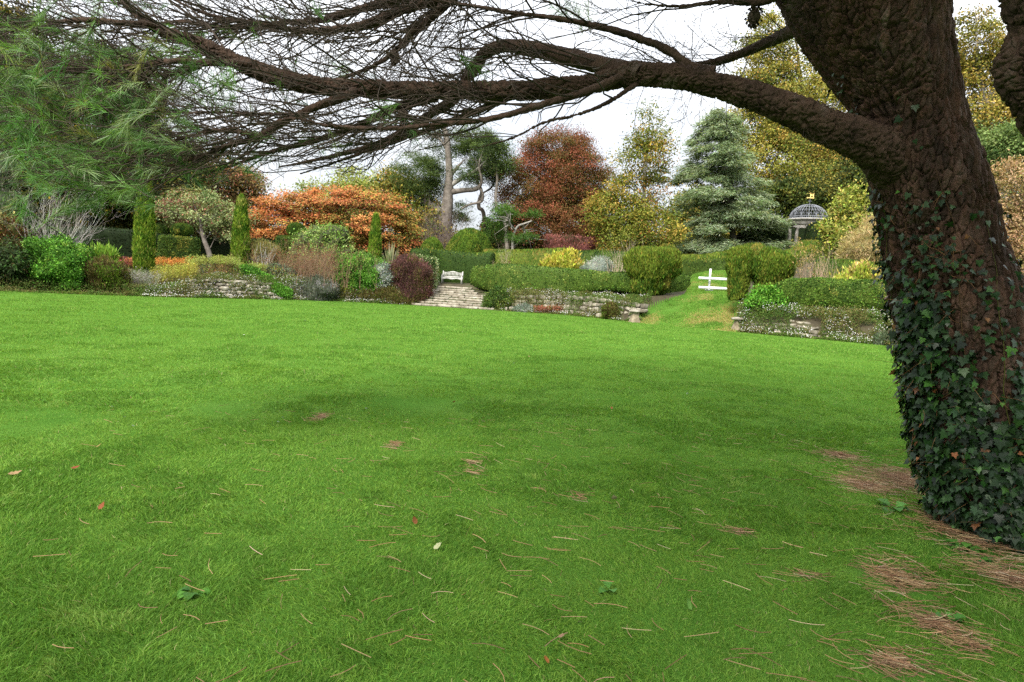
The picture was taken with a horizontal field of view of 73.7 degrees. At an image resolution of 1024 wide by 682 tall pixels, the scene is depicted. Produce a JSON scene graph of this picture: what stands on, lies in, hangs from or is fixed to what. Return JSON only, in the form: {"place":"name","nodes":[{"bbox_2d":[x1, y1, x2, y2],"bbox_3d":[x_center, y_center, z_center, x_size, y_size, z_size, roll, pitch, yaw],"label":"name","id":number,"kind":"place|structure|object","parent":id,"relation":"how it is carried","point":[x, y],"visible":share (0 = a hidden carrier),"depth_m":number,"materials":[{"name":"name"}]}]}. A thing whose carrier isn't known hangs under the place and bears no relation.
{"place":"outdoors","nodes":[
{"label":"outdoors","id":0,"kind":"place"},
{"bbox_2d":[7,246,891,340],"bbox_3d":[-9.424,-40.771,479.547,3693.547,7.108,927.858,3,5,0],"label":"ground","id":1,"kind":"structure","parent":0,"point":[816,322],"depth_m":39.17,"materials":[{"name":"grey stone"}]},
{"bbox_2d":[0,209,35,247],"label":"shrub","id":2,"kind":"object","parent":1,"relation":"on","point":[7,226],"visible":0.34,"depth_m":37.92,"materials":[{"name":"brown plant"}]},
{"bbox_2d":[0,150,42,234],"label":"conifer","id":3,"kind":"object","parent":1,"relation":"on","point":[7,203],"visible":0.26,"depth_m":40.07,"materials":[{"name":"green plant"}]},
{"bbox_2d":[0,234,48,289],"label":"shrub","id":4,"kind":"object","parent":1,"relation":"on","point":[14,261],"visible":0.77,"depth_m":33.56,"materials":[{"name":"green plant"}]},
{"bbox_2d":[0,0,101,238],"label":"evergreen tree","id":5,"kind":"object","parent":1,"relation":"on","point":[48,207],"visible":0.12,"depth_m":50.05,"materials":[{"name":"green plant"}]},
{"bbox_2d":[20,232,98,291],"bbox_3d":[-23.617,-3.843,35.405,4.864,3.955,4.173,3,5,0],"label":"shrub","id":6,"kind":"object","parent":1,"relation":"on","point":[66,256],"visible":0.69,"depth_m":34.27,"materials":[{"name":"green plant"}]},
{"bbox_2d":[0,163,137,244],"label":"bare shrub","id":7,"kind":"object","parent":1,"relation":"on","point":[60,227],"visible":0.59,"depth_m":38.09,"materials":[{"name":"plant"}]},
{"bbox_2d":[85,241,123,263],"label":"shrub","id":8,"kind":"object","parent":1,"relation":"on","point":[110,251],"visible":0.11,"depth_m":37.13,"materials":[{"name":"green plant"}]},
{"bbox_2d":[78,253,134,292],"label":"shrub","id":9,"kind":"object","parent":1,"relation":"on","point":[104,270],"visible":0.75,"depth_m":35.33,"materials":[{"name":"green plant"}]},
{"bbox_2d":[47,38,188,228],"bbox_3d":[-34.990,-16.490,58.676,14.609,19.289,11.792,3,5,0],"label":"evergreen tree","id":10,"kind":"object","parent":1,"relation":"on","point":[120,221],"visible":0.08,"depth_m":57.16,"materials":[{"name":"green plant"}]},
{"bbox_2d":[131,174,156,284],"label":"columnar yew","id":11,"kind":"object","parent":1,"relation":"on","point":[143,243],"visible":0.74,"depth_m":39.22,"materials":[{"name":"green plant"}]},
{"bbox_2d":[126,267,164,292],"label":"perennial","id":12,"kind":"object","parent":1,"relation":"on","point":[139,275],"visible":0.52,"depth_m":36.94,"materials":[{"name":"grey plant"}]},
{"bbox_2d":[42,225,274,266],"bbox_3d":[-24.868,-6.742,51.128,17.250,3.544,4.362,-1,6,-41],"label":"clipped hedge","id":13,"kind":"object","parent":1,"relation":"on","point":[118,237],"visible":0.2,"depth_m":46.99,"materials":[{"name":"green plant"}]},
{"bbox_2d":[117,129,229,236],"bbox_3d":[-33.236,-14.241,65.530,11.820,13.618,10.309,3,5,0],"label":"deciduous tree","id":14,"kind":"object","parent":1,"relation":"on","point":[206,182],"visible":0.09,"depth_m":64.87,"materials":[{"name":"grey plant"}]},
{"bbox_2d":[155,256,191,271],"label":"perennial","id":15,"kind":"object","parent":1,"relation":"on","point":[174,260],"visible":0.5,"depth_m":43.98,"materials":[{"name":"orange plant"}]},
{"bbox_2d":[150,261,199,284],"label":"perennial","id":16,"kind":"object","parent":1,"relation":"on","point":[191,271],"visible":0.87,"depth_m":38.73,"materials":[{"name":"yellow plant"}]},
{"bbox_2d":[156,234,200,268],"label":"topiary block","id":17,"kind":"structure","parent":1,"relation":"on","point":[172,246],"depth_m":46.61,"materials":[{"name":"green plant"}]},
{"bbox_2d":[170,222,193,236],"bbox_3d":[-23.044,-7.739,47.671,1.621,1.183,1.603,3,5,0],"label":"topiary ball","id":18,"kind":"object","parent":17,"relation":"on","point":[182,229],"visible":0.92,"depth_m":47.18,"materials":[{"name":"green plant"}]},
{"bbox_2d":[154,181,260,262],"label":"tree","id":19,"kind":"object","parent":1,"relation":"on","point":[190,210],"visible":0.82,"depth_m":50.76,"materials":[{"name":"green plant"}]},
{"bbox_2d":[184,253,240,274],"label":"perennial","id":20,"kind":"object","parent":1,"relation":"on","point":[216,260],"visible":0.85,"depth_m":41.74,"materials":[{"name":"yellow plant"}]},
{"bbox_2d":[176,159,281,237],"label":"deciduous tree","id":21,"kind":"object","parent":1,"relation":"on","point":[235,189],"visible":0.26,"depth_m":68.45,"materials":[{"name":"brown plant"}]},
{"bbox_2d":[230,193,250,264],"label":"columnar yew","id":22,"kind":"object","parent":1,"relation":"on","point":[240,231],"visible":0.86,"depth_m":45.07,"materials":[{"name":"green plant"}]},
{"bbox_2d":[225,261,275,281],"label":"shrub","id":23,"kind":"object","parent":1,"relation":"on","point":[248,269],"visible":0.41,"depth_m":41.98,"materials":[{"name":"green plant"}]},
{"bbox_2d":[246,236,287,267],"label":"shrub","id":24,"kind":"object","parent":1,"relation":"on","point":[257,245],"visible":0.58,"depth_m":45.78,"materials":[{"name":"brown plant"}]},
{"bbox_2d":[268,280,293,299],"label":"shrub","id":25,"kind":"object","parent":1,"relation":"on","point":[282,290],"visible":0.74,"depth_m":42.05,"materials":[{"name":"green plant"}]},
{"bbox_2d":[265,260,297,275],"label":"shrub","id":26,"kind":"object","parent":1,"relation":"on","point":[283,266],"visible":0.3,"depth_m":44.17,"materials":[{"name":"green plant"}]},
{"bbox_2d":[274,234,297,268],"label":"topiary block","id":27,"kind":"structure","parent":1,"relation":"on","point":[278,239],"depth_m":50.86,"materials":[{"name":"green plant"}]},
{"bbox_2d":[285,222,305,234],"bbox_3d":[-16.526,-8.531,52.307,1.646,1.326,1.567,3,5,0],"label":"topiary ball","id":28,"kind":"object","parent":27,"relation":"on","point":[295,225],"visible":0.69,"depth_m":51.77,"materials":[{"name":"green plant"}]},
{"bbox_2d":[188,278,399,301],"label":"stone wall","id":29,"kind":"structure","parent":1,"relation":"on","point":[224,287],"depth_m":40.01,"materials":[{"name":"stone"}]},
{"bbox_2d":[231,235,377,287],"bbox_3d":[-12.957,-5.395,44.959,11.296,3.505,6.192,3,5,0],"label":"stem thicket","id":30,"kind":"object","parent":1,"relation":"on","point":[305,262],"visible":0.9,"depth_m":44.75,"materials":[{"name":"brown plant"}]},
{"bbox_2d":[287,273,341,300],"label":"shrub","id":31,"kind":"object","parent":1,"relation":"on","point":[317,289],"visible":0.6,"depth_m":43.55,"materials":[{"name":"grey plant"}]},
{"bbox_2d":[284,220,355,272],"bbox_3d":[-14.402,-6.621,51.680,5.853,5.239,5.233,3,5,0],"label":"shrub","id":32,"kind":"object","parent":1,"relation":"on","point":[323,233],"visible":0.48,"depth_m":50.33,"materials":[{"name":"green plant"}]},
{"bbox_2d":[17,262,625,297],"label":"undergrowth","id":33,"kind":"object","parent":1,"relation":"on","point":[215,269],"visible":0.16,"depth_m":41.76,"materials":[{"name":"green plant"}]},
{"bbox_2d":[278,163,390,229],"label":"deciduous tree","id":34,"kind":"object","parent":1,"relation":"on","point":[357,181],"visible":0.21,"depth_m":79.83,"materials":[{"name":"green plant"}]},
{"bbox_2d":[248,182,430,257],"bbox_3d":[-15.191,-9.588,58.092,16.514,8.084,11.465,3,5,0],"label":"ironwood tree","id":35,"kind":"object","parent":1,"relation":"on","point":[332,212],"visible":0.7,"depth_m":56.98,"materials":[{"name":"brown plant"}]},
{"bbox_2d":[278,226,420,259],"bbox_3d":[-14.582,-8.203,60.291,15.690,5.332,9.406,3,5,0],"label":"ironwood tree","id":36,"kind":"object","parent":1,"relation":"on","point":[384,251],"visible":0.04,"depth_m":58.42,"materials":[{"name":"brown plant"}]},
{"bbox_2d":[333,251,382,293],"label":"shrub","id":37,"kind":"object","parent":1,"relation":"on","point":[367,271],"visible":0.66,"depth_m":45.21,"materials":[{"name":"green plant"}]},
{"bbox_2d":[367,211,382,257],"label":"columnar yew","id":38,"kind":"object","parent":1,"relation":"on","point":[375,237],"visible":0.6,"depth_m":49.05,"materials":[{"name":"green plant"}]},
{"bbox_2d":[341,284,420,304],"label":"shrub","id":39,"kind":"object","parent":1,"relation":"on","point":[390,294],"visible":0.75,"depth_m":45.02,"materials":[{"name":"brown plant"}]},
{"bbox_2d":[371,261,394,289],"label":"shrub","id":40,"kind":"object","parent":1,"relation":"on","point":[384,270],"visible":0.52,"depth_m":45.51,"materials":[{"name":"grey plant"}]},
{"bbox_2d":[381,243,399,262],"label":"flax plant","id":41,"kind":"object","parent":1,"relation":"on","point":[389,255],"visible":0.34,"depth_m":49.00,"materials":[{"name":"beige plant"}]},
{"bbox_2d":[383,251,436,300],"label":"shrub","id":42,"kind":"object","parent":1,"relation":"on","point":[411,273],"visible":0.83,"depth_m":45.49,"materials":[{"name":"purple plant"}]},
{"bbox_2d":[361,159,462,253],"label":"deciduous tree","id":43,"kind":"object","parent":1,"relation":"on","point":[416,205],"visible":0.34,"depth_m":65.40,"materials":[{"name":"green plant"}]},
{"bbox_2d":[413,253,440,289],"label":"shrub","id":44,"kind":"object","parent":1,"relation":"on","point":[433,261],"visible":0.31,"depth_m":47.76,"materials":[{"name":"green plant"}]},
{"bbox_2d":[421,237,443,249],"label":"topiary dome","id":45,"kind":"structure","parent":1,"relation":"on","point":[433,242],"depth_m":52.74,"materials":[{"name":"green plant"}]},
{"bbox_2d":[382,116,504,248],"bbox_3d":[-6.566,-13.958,66.265,12.025,15.909,7.730,3,5,0],"label":"old pine","id":46,"kind":"object","parent":1,"relation":"on","point":[429,165],"visible":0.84,"depth_m":64.86,"materials":[{"name":"green plant"}]},
{"bbox_2d":[406,186,482,247],"bbox_3d":[-6.357,-9.981,63.748,8.489,8.260,7.770,3,5,0],"label":"bare shrub","id":47,"kind":"object","parent":1,"relation":"on","point":[442,235],"visible":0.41,"depth_m":62.87,"materials":[{"name":"green plant"}]},
{"bbox_2d":[0,271,897,345],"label":"creeping flowers","id":48,"kind":"object","parent":1,"relation":"on","point":[825,312],"visible":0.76,"depth_m":35.69,"materials":[{"name":"plant"}]},
{"bbox_2d":[441,271,462,283],"bbox_3d":[-4.289,-4.562,49.003,1.493,0.920,0.582,4,5,4],"label":"garden bench","id":49,"kind":"object","parent":1,"relation":"on","point":[449,276],"visible":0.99,"depth_m":49.20,"materials":[{"name":"paint"}]},
{"bbox_2d":[409,247,495,282],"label":"clipped hedge","id":50,"kind":"object","parent":1,"relation":"on","point":[459,262],"visible":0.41,"depth_m":50.28,"materials":[{"name":"green plant"}]},
{"bbox_2d":[412,286,493,309],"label":"stone steps","id":51,"kind":"structure","parent":1,"relation":"on","point":[453,292],"depth_m":45.87,"materials":[{"name":"stone"}]},
{"bbox_2d":[454,231,481,252],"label":"topiary dome","id":52,"kind":"structure","parent":1,"relation":"on","point":[467,241],"depth_m":51.57,"materials":[{"name":"green plant"}]},
{"bbox_2d":[445,227,492,251],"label":"topiary dome","id":53,"kind":"structure","parent":1,"relation":"on","point":[484,239],"depth_m":57.38,"materials":[{"name":"green plant"}]},
{"bbox_2d":[473,160,512,220],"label":"crooked pine","id":54,"kind":"object","parent":1,"relation":"on","point":[492,183],"visible":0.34,"depth_m":68.88,"materials":[{"name":"grey plant"}]},
{"bbox_2d":[479,284,515,309],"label":"shrub","id":55,"kind":"object","parent":1,"relation":"on","point":[496,297],"visible":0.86,"depth_m":44.23,"materials":[{"name":"green plant"}]},
{"bbox_2d":[470,137,528,248],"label":"crooked pine","id":56,"kind":"object","parent":1,"relation":"on","point":[497,157],"visible":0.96,"depth_m":62.47,"materials":[{"name":"green plant"}]},
{"bbox_2d":[473,214,544,249],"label":"shrub","id":57,"kind":"object","parent":1,"relation":"on","point":[520,245],"visible":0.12,"depth_m":65.36,"materials":[{"name":"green plant"}]},
{"bbox_2d":[480,201,545,248],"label":"dwarf pine","id":58,"kind":"object","parent":1,"relation":"on","point":[507,213],"visible":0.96,"depth_m":57.35,"materials":[{"name":"green plant"}]},
{"bbox_2d":[511,303,537,312],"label":"shrub","id":59,"kind":"object","parent":1,"relation":"on","point":[525,307],"visible":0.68,"depth_m":43.62,"materials":[{"name":"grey plant"}]},
{"bbox_2d":[483,247,566,264],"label":"clipped hedge","id":60,"kind":"object","parent":1,"relation":"on","point":[527,256],"visible":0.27,"depth_m":54.21,"materials":[{"name":"green plant"}]},
{"bbox_2d":[483,121,620,248],"bbox_3d":[3.984,-14.035,66.291,14.728,15.483,11.852,1,5,-21],"label":"copper beech","id":61,"kind":"object","parent":1,"relation":"on","point":[560,174],"visible":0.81,"depth_m":64.76,"materials":[{"name":"brown plant"}]},
{"bbox_2d":[537,246,584,268],"bbox_3d":[3.453,-5.073,48.100,3.854,3.478,3.297,3,5,0],"label":"peony","id":62,"kind":"object","parent":1,"relation":"on","point":[569,258],"visible":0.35,"depth_m":47.44,"materials":[{"name":"plant"}]},
{"bbox_2d":[542,232,596,250],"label":"shrub","id":63,"kind":"object","parent":1,"relation":"on","point":[563,241],"visible":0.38,"depth_m":59.43,"materials":[{"name":"red plant"}]},
{"bbox_2d":[504,294,648,318],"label":"stone wall","id":64,"kind":"structure","parent":1,"relation":"on","point":[641,307],"depth_m":42.22,"materials":[{"name":"stone"}]},
{"bbox_2d":[470,262,690,295],"bbox_3d":[4.206,-3.922,46.284,14.478,2.358,6.311,6,6,35],"label":"clipped hedge","id":65,"kind":"object","parent":1,"relation":"on","point":[516,275],"visible":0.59,"depth_m":45.10,"materials":[{"name":"green plant"}]},
{"bbox_2d":[579,253,615,271],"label":"shrub","id":66,"kind":"object","parent":1,"relation":"on","point":[599,263],"visible":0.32,"depth_m":44.92,"materials":[{"name":"grey plant"}]},
{"bbox_2d":[578,249,626,271],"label":"clipped hedge","id":67,"kind":"object","parent":1,"relation":"on","point":[587,255],"visible":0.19,"depth_m":54.61,"materials":[{"name":"green plant"}]},
{"bbox_2d":[599,300,624,318],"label":"shrub","id":68,"kind":"object","parent":1,"relation":"on","point":[609,309],"visible":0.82,"depth_m":39.55,"materials":[{"name":"green plant"}]},
{"bbox_2d":[571,90,694,251],"bbox_3d":[10.903,-13.794,59.159,10.317,15.291,9.485,6,5,27],"label":"birch tree","id":69,"kind":"object","parent":1,"relation":"on","point":[642,215],"visible":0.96,"depth_m":58.82,"materials":[{"name":"yellow plant"}]},
{"bbox_2d":[621,244,684,295],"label":"topiary yew","id":70,"kind":"object","parent":1,"relation":"on","point":[658,270],"visible":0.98,"depth_m":39.59,"materials":[{"name":"green plant"}]},
{"bbox_2d":[648,178,739,254],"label":"distant tree","id":71,"kind":"object","parent":1,"relation":"on","point":[677,215],"visible":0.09,"depth_m":80.97,"materials":[{"name":"green plant"}]},
{"bbox_2d":[680,255,725,276],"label":"clipped hedge","id":72,"kind":"object","parent":1,"relation":"on","point":[693,264],"visible":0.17,"depth_m":48.47,"materials":[{"name":"green plant"}]},
{"bbox_2d":[681,242,764,257],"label":"clipped hedge","id":73,"kind":"object","parent":1,"relation":"on","point":[754,246],"visible":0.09,"depth_m":55.88,"materials":[{"name":"green plant"}]},
{"bbox_2d":[663,107,796,254],"bbox_3d":[19.407,-13.895,61.617,11.677,14.076,11.202,0,6,-37],"label":"cedar tree","id":74,"kind":"object","parent":1,"relation":"on","point":[726,206],"visible":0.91,"depth_m":59.90,"materials":[{"name":"green plant"}]},
{"bbox_2d":[724,245,753,300],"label":"topiary yew","id":75,"kind":"object","parent":1,"relation":"on","point":[737,266],"visible":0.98,"depth_m":35.34,"materials":[{"name":"green plant"}]},
{"bbox_2d":[737,218,785,247],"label":"clipped hedge","id":76,"kind":"object","parent":1,"relation":"on","point":[773,237],"visible":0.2,"depth_m":61.97,"materials":[{"name":"green plant"}]},
{"bbox_2d":[738,282,792,315],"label":"shrub","id":77,"kind":"object","parent":1,"relation":"on","point":[763,295],"visible":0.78,"depth_m":33.40,"materials":[{"name":"green plant"}]},
{"bbox_2d":[750,244,798,288],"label":"topiary yew","id":78,"kind":"object","parent":1,"relation":"on","point":[772,265],"visible":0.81,"depth_m":34.81,"materials":[{"name":"green plant"}]},
{"bbox_2d":[716,2,852,208],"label":"beech tree","id":79,"kind":"object","parent":1,"relation":"on","point":[771,138],"visible":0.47,"depth_m":76.49,"materials":[{"name":"yellow plant"}]},
{"bbox_2d":[785,239,821,266],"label":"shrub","id":80,"kind":"object","parent":1,"relation":"on","point":[808,244],"visible":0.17,"depth_m":55.15,"materials":[{"name":"green plant"}]},
{"bbox_2d":[786,192,827,247],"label":"garden temple","id":81,"kind":"structure","parent":1,"relation":"on","point":[802,221],"depth_m":60.55,"materials":[{"name":"stone"}]},
{"bbox_2d":[750,319,864,338],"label":"stone wall","id":82,"kind":"structure","parent":1,"relation":"on","point":[814,332],"depth_m":31.81,"materials":[{"name":"stone"}]},
{"bbox_2d":[751,155,866,218],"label":"beech tree","id":83,"kind":"object","parent":1,"relation":"on","point":[796,191],"visible":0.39,"depth_m":69.55,"materials":[{"name":"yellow plant"}]},
{"bbox_2d":[790,236,828,277],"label":"bare shrub","id":84,"kind":"object","parent":1,"relation":"on","point":[800,262],"visible":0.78,"depth_m":34.92,"materials":[{"name":"brown plant"}]},
{"bbox_2d":[804,221,826,252],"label":"shrub","id":85,"kind":"object","parent":1,"relation":"on","point":[810,233],"visible":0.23,"depth_m":58.17,"materials":[{"name":"green plant"}]},
{"bbox_2d":[773,276,889,309],"bbox_3d":[16.022,-2.229,32.237,7.361,1.624,1.726,7,6,40],"label":"clipped hedge","id":86,"kind":"object","parent":1,"relation":"on","point":[811,290],"visible":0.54,"depth_m":32.07,"materials":[{"name":"green plant"}]},
{"bbox_2d":[809,173,872,258],"bbox_3d":[25.321,-8.101,50.220,6.158,8.652,5.272,1,5,-29],"label":"shrub","id":87,"kind":"object","parent":1,"relation":"on","point":[826,227],"visible":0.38,"depth_m":49.60,"materials":[{"name":"yellow plant"}]},
{"bbox_2d":[812,257,878,277],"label":"clipped hedge","id":88,"kind":"object","parent":1,"relation":"on","point":[840,263],"visible":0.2,"depth_m":43.67,"materials":[{"name":"green plant"}]},
{"bbox_2d":[821,258,883,308],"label":"perennial","id":89,"kind":"object","parent":1,"relation":"on","point":[860,270],"visible":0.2,"depth_m":32.40,"materials":[{"name":"yellow plant"}]},
{"bbox_2d":[833,212,881,261],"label":"tangled shrub","id":90,"kind":"object","parent":1,"relation":"on","point":[858,245],"visible":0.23,"depth_m":43.55,"materials":[{"name":"beige plant"}]},
{"bbox_2d":[870,328,896,345],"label":"shrub","id":91,"kind":"object","parent":1,"relation":"on","point":[879,335],"visible":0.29,"depth_m":28.86,"materials":[{"name":"green plant"}]},
{"bbox_2d":[953,3,1019,200],"bbox_3d":[41.060,-16.612,56.452,13.755,22.262,9.638,3,5,0],"label":"beech tree","id":92,"kind":"object","parent":1,"relation":"on","point":[992,106],"visible":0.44,"depth_m":55.48,"materials":[{"name":"yellow plant"}]},
{"bbox_2d":[975,116,1023,237],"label":"shrubby tree","id":93,"kind":"object","parent":1,"relation":"on","point":[1011,139],"visible":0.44,"depth_m":43.73,"materials":[{"name":"green plant"}]},
{"bbox_2d":[990,149,1023,274],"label":"shrubby tree","id":94,"kind":"object","parent":1,"relation":"on","point":[1011,200],"visible":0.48,"depth_m":36.86,"materials":[{"name":"beige plant"}]},
{"bbox_2d":[0,0,1022,236],"label":"sky","id":95,"kind":"structure","parent":0,"point":[607,125],"materials":[{"name":"white"}]},
{"bbox_2d":[0,270,1023,681],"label":"lawn","id":96,"kind":"structure","parent":0,"point":[412,404],"depth_m":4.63,"materials":[{"name":"green plant"}]},
{"bbox_2d":[173,586,211,599],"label":"weed plant","id":97,"kind":"object","parent":96,"relation":"on","point":[184,593],"visible":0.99,"depth_m":3.35,"materials":[{"name":"green plant"}]},
{"bbox_2d":[1,289,889,345],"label":"edge weeds","id":98,"kind":"object","parent":96,"relation":"on","point":[104,293],"visible":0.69,"depth_m":34.98,"materials":[{"name":"green plant"}]},
{"bbox_2d":[0,0,1023,537],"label":"pine tree","id":99,"kind":"object","parent":96,"relation":"on","point":[880,56],"visible":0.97,"depth_m":4.84,"materials":[{"name":"brown plant"}]},
{"bbox_2d":[822,73,1023,553],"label":"ivy plant","id":100,"kind":"object","parent":99,"relation":"attached to","point":[940,486],"visible":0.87,"depth_m":4.69,"materials":[{"name":"green plant"}]},
{"bbox_2d":[25,398,1023,681],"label":"pine needle litter","id":101,"kind":"object","parent":96,"relation":"on","point":[903,578],"visible":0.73,"depth_m":4.04,"materials":[{"name":"brown plant"}]},
{"bbox_2d":[877,498,913,512],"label":"weed plant","id":102,"kind":"object","parent":96,"relation":"on","point":[886,502],"visible":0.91,"depth_m":5.42,"materials":[{"name":"green plant"}]},
{"bbox_2d":[945,539,985,555],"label":"weed plant","id":103,"kind":"object","parent":96,"relation":"on","point":[964,544],"visible":0.77,"depth_m":4.62,"materials":[{"name":"green plant"}]},
{"bbox_2d":[639,270,738,331],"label":"grass path","id":104,"kind":"structure","parent":0,"point":[651,309],"depth_m":38.88,"materials":[{"name":"green plant"}]},
{"bbox_2d":[698,269,726,290],"bbox_3d":[12.365,-3.693,41.316,2.071,1.320,0.552,5,5,17],"label":"rail fence","id":105,"kind":"object","parent":104,"relation":"on","point":[709,278],"visible":0.82,"depth_m":41.20,"materials":[{"name":"white paint"}]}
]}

